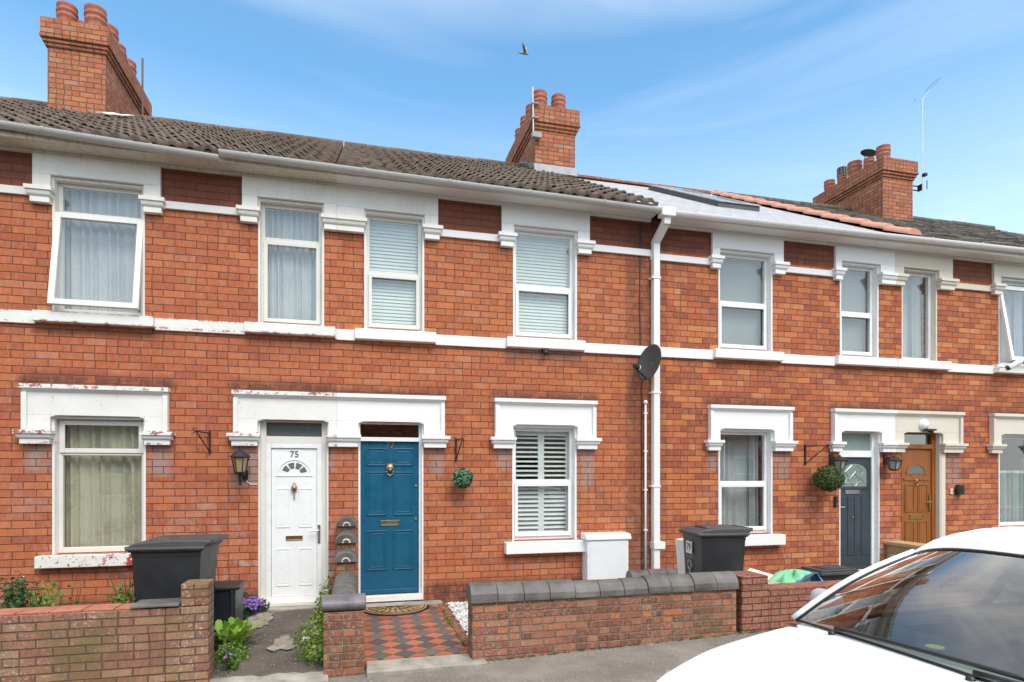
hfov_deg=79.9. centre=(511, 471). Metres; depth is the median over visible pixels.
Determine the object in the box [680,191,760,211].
roof window
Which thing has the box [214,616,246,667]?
garden soil
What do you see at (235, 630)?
leafy plant
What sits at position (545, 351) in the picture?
security camera
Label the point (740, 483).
window
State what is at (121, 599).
shrub
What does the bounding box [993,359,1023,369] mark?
security camera
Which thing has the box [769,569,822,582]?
green sack
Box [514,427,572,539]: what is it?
window
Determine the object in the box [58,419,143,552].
window
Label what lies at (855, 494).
door
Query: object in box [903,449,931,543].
door
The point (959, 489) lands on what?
intercom
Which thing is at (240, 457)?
wall lantern
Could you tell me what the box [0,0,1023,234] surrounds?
sky
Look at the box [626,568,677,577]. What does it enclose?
garden wall
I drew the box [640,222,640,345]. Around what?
cable
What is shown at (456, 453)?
wall bracket
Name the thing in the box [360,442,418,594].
door
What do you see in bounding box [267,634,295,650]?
cement patch
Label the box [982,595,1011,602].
garden path
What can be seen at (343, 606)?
garden wall
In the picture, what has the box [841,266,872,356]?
window
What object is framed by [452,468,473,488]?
topiary ball
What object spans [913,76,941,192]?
aerial
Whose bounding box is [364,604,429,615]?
door mat
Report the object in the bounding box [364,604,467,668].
tiled path
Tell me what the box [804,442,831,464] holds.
wall bracket
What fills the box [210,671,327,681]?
cement edge
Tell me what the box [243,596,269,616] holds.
flowering plant
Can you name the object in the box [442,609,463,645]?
weeds
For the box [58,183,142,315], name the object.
window
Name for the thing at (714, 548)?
wheelie bin
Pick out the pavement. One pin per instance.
(654, 662)
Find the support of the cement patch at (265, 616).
on the path at (254, 663)
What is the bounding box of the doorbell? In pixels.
[834,496,837,506]
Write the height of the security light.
0.223 m
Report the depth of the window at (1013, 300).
10.45 m
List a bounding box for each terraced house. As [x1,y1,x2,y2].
[0,0,342,613]
[0,96,74,111]
[336,89,662,603]
[575,174,921,573]
[712,144,1023,543]
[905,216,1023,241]
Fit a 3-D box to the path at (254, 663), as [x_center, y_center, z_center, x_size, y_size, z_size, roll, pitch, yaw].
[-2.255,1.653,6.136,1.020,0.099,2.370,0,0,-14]
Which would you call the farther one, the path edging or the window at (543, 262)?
the window at (543, 262)
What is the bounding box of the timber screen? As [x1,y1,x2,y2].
[884,540,1023,600]
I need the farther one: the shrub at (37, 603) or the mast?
the mast
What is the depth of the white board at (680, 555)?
7.39 m
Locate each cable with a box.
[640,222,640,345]
[641,380,641,569]
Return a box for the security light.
[919,419,936,432]
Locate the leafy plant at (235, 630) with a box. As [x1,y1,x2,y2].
[214,617,264,662]
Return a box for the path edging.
[438,604,467,651]
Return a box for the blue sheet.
[796,572,821,581]
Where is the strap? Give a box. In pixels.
[800,572,815,581]
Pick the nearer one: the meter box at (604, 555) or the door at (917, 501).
the meter box at (604, 555)
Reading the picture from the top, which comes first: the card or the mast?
the mast
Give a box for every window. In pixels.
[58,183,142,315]
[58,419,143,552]
[261,204,321,325]
[366,215,421,331]
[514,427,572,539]
[515,231,572,339]
[648,184,714,196]
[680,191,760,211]
[720,254,766,350]
[720,431,766,532]
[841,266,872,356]
[903,272,930,359]
[1000,281,1023,365]
[1000,437,1023,525]
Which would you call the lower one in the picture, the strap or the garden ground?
the garden ground
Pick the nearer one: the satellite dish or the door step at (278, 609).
the door step at (278, 609)
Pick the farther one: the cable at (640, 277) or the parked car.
the cable at (640, 277)
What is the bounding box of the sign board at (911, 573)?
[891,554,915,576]
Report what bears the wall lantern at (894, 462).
attached to the terraced house at (776, 339)
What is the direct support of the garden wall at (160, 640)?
on the garden soil
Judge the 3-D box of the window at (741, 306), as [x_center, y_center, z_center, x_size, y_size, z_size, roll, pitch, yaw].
[3.337,-2.440,8.943,0.846,1.400,0.135,0,0,-14]
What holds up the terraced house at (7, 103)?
on the ground
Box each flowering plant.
[215,642,239,671]
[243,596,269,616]
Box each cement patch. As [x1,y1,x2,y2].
[248,610,274,628]
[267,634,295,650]
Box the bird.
[518,43,528,54]
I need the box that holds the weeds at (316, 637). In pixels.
[293,576,334,666]
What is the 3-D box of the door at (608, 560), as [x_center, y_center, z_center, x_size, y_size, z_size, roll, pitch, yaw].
[1.272,1.238,8.069,0.525,0.625,0.007,0,0,-14]
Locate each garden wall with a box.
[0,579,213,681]
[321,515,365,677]
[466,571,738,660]
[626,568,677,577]
[732,570,981,633]
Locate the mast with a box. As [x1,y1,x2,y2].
[142,58,143,114]
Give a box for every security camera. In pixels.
[541,349,547,354]
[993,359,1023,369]
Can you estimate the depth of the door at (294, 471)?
7.35 m
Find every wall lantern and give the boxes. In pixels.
[229,448,256,484]
[829,454,847,470]
[883,455,903,470]
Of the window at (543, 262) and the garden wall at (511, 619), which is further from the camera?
the window at (543, 262)
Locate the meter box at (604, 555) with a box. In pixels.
[580,531,630,579]
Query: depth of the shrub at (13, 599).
5.50 m
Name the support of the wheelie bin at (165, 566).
on the garden soil
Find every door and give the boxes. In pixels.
[272,448,320,596]
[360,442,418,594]
[590,541,626,579]
[840,457,870,568]
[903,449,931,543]
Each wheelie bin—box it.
[124,534,228,641]
[679,524,752,572]
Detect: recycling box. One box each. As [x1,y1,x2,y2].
[214,580,245,623]
[796,565,859,580]
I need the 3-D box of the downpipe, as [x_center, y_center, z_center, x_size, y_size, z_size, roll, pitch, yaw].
[2.021,-0.865,8.259,0.200,5.250,0.414,0,0,-14]
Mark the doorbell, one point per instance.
(835, 501)
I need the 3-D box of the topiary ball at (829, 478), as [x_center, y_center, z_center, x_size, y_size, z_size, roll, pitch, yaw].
[4.596,-0.036,8.882,0.434,0.668,0.424,0,0,-14]
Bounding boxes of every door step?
[251,605,319,612]
[366,600,442,607]
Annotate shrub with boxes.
[0,571,34,608]
[25,578,67,607]
[66,583,80,604]
[108,572,134,603]
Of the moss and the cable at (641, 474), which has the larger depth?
the cable at (641, 474)
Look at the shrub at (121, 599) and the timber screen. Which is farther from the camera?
the timber screen
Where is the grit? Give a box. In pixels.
[213,613,771,681]
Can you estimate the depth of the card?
6.72 m
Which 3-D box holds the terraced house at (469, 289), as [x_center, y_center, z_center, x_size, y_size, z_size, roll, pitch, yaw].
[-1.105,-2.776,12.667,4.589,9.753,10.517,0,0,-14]
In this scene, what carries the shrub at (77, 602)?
on the garden soil
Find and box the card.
[748,568,772,579]
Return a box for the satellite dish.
[632,344,660,380]
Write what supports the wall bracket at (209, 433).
attached to the terraced house at (167, 285)
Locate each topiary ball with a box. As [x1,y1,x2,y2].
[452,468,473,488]
[812,465,844,491]
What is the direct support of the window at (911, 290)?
in the terraced house at (957, 316)
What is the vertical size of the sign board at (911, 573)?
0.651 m
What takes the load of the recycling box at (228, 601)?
on the garden soil
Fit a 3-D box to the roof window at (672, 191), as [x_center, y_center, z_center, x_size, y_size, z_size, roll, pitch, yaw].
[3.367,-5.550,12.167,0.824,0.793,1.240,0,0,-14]
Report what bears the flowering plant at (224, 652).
on the path at (254, 663)
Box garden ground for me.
[446,602,467,635]
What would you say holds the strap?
attached to the garden wall at (762, 604)
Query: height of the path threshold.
0.352 m
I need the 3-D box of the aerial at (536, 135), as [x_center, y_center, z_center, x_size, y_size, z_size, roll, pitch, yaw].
[0.470,-7.040,12.026,0.200,0.960,0.135,0,0,-14]
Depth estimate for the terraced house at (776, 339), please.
9.02 m
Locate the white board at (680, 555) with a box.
[675,538,684,574]
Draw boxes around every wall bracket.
[193,427,210,452]
[455,435,464,460]
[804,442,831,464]
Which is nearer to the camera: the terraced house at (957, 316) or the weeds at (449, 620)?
the weeds at (449, 620)
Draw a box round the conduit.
[643,400,647,569]
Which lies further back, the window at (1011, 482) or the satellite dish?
the window at (1011, 482)
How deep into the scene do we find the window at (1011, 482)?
10.32 m
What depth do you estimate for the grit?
5.52 m
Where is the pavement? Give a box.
[328,631,767,681]
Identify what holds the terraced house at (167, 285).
on the ground
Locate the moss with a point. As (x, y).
(218, 670)
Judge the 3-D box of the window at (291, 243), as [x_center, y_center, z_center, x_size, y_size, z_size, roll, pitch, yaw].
[-2.660,-2.462,7.427,0.696,1.445,0.188,0,0,-14]
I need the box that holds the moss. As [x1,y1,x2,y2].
[215,628,778,675]
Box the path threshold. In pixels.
[366,654,487,677]
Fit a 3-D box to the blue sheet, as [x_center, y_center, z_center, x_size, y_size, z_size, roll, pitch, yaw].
[3.211,1.156,6.570,0.363,0.170,0.104,0,0,-14]
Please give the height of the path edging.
0.168 m
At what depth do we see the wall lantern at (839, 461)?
8.97 m
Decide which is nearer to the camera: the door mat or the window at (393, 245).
the door mat
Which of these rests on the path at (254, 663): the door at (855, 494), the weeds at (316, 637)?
the weeds at (316, 637)
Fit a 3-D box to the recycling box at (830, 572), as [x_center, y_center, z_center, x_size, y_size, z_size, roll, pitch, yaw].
[4.241,1.446,8.179,0.660,0.348,0.470,0,0,-14]
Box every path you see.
[214,609,322,677]
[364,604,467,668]
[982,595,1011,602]
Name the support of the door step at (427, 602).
on the tiled path at (429, 631)
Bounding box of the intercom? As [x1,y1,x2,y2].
[954,485,964,494]
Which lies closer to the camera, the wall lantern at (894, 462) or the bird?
the wall lantern at (894, 462)
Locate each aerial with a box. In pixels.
[530,87,541,139]
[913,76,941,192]
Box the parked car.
[656,526,1023,681]
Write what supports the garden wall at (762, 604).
on the ground
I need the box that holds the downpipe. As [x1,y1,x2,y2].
[649,206,675,568]

